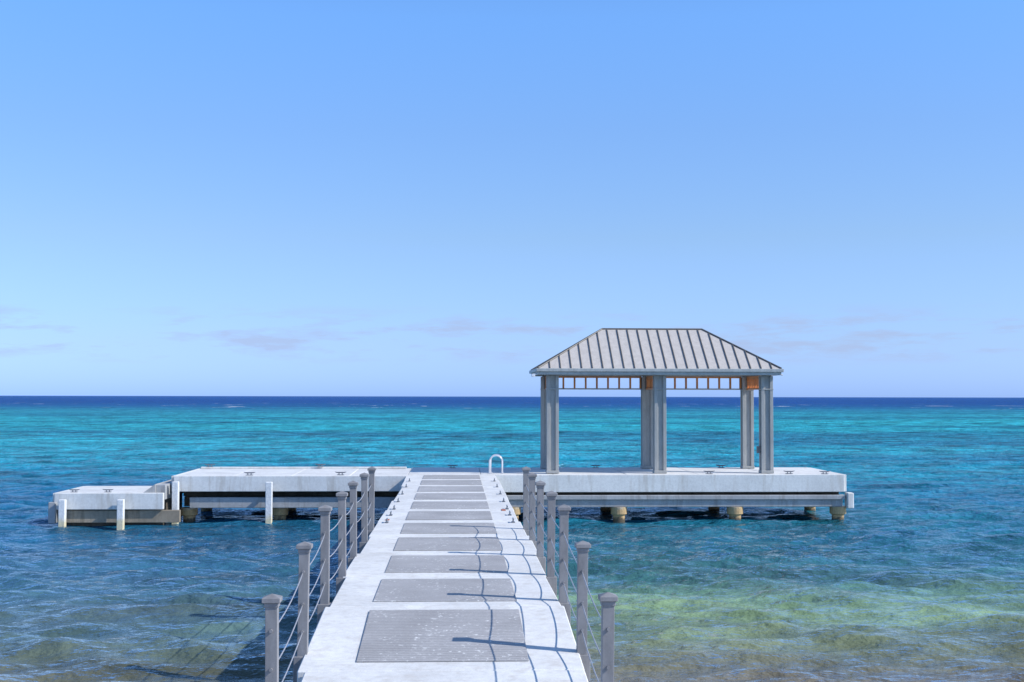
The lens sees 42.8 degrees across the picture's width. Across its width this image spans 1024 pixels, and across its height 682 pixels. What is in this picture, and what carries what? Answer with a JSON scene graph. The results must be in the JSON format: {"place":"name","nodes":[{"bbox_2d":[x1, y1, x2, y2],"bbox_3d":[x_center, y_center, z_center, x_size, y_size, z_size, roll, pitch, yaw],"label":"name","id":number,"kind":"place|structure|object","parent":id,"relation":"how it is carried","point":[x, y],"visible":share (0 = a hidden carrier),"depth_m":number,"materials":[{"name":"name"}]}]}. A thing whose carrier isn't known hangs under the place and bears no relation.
{"place":"outdoors","nodes":[
{"label":"outdoors","id":0,"kind":"place"},
{"bbox_2d":[0,396,1023,681],"bbox_3d":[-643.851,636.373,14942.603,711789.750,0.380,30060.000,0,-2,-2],"label":"sea water","id":1,"kind":"structure","parent":0,"point":[908,566],"depth_m":31.59,"materials":[{"name":"blue liquid"}]},
{"bbox_2d":[297,475,587,681],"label":"pier","id":2,"kind":"structure","parent":1,"relation":"in","point":[445,580],"depth_m":13.81,"materials":[{"name":"concrete"}]},
{"bbox_2d":[262,467,375,681],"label":"cable railing","id":3,"kind":"object","parent":2,"relation":"on","point":[271,602],"visible":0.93,"depth_m":13.94,"materials":[{"name":"grey paint"}]},
{"bbox_2d":[522,467,617,681],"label":"cable railing","id":4,"kind":"object","parent":2,"relation":"on","point":[608,600],"visible":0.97,"depth_m":14.05,"materials":[{"name":"grey paint"}]},
{"bbox_2d":[48,467,853,529],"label":"dock platform","id":5,"kind":"structure","parent":1,"relation":"in","point":[278,493],"depth_m":36.64,"materials":[{"name":"concrete"}]},
{"bbox_2d":[488,454,503,473],"bbox_3d":[-0.459,3.528,37.424,0.480,0.563,0.550,0,-2,-2],"label":"boarding ladder","id":6,"kind":"object","parent":5,"relation":"on","point":[501,458],"visible":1,"depth_m":37.19,"materials":[{"name":"white metal"}]},
{"bbox_2d":[529,328,783,473],"bbox_3d":[4.103,1.736,38.809,7.260,4.238,3.550,0,-2,-2],"label":"gazebo","id":7,"kind":"object","parent":5,"relation":"on","point":[652,359],"visible":1,"depth_m":37.71,"materials":[{"name":"grey paint"}]},
{"bbox_2d":[0,0,1023,397],"label":"sky","id":8,"kind":"structure","parent":0,"point":[198,197],"materials":[{"name":"blue"}]}
]}

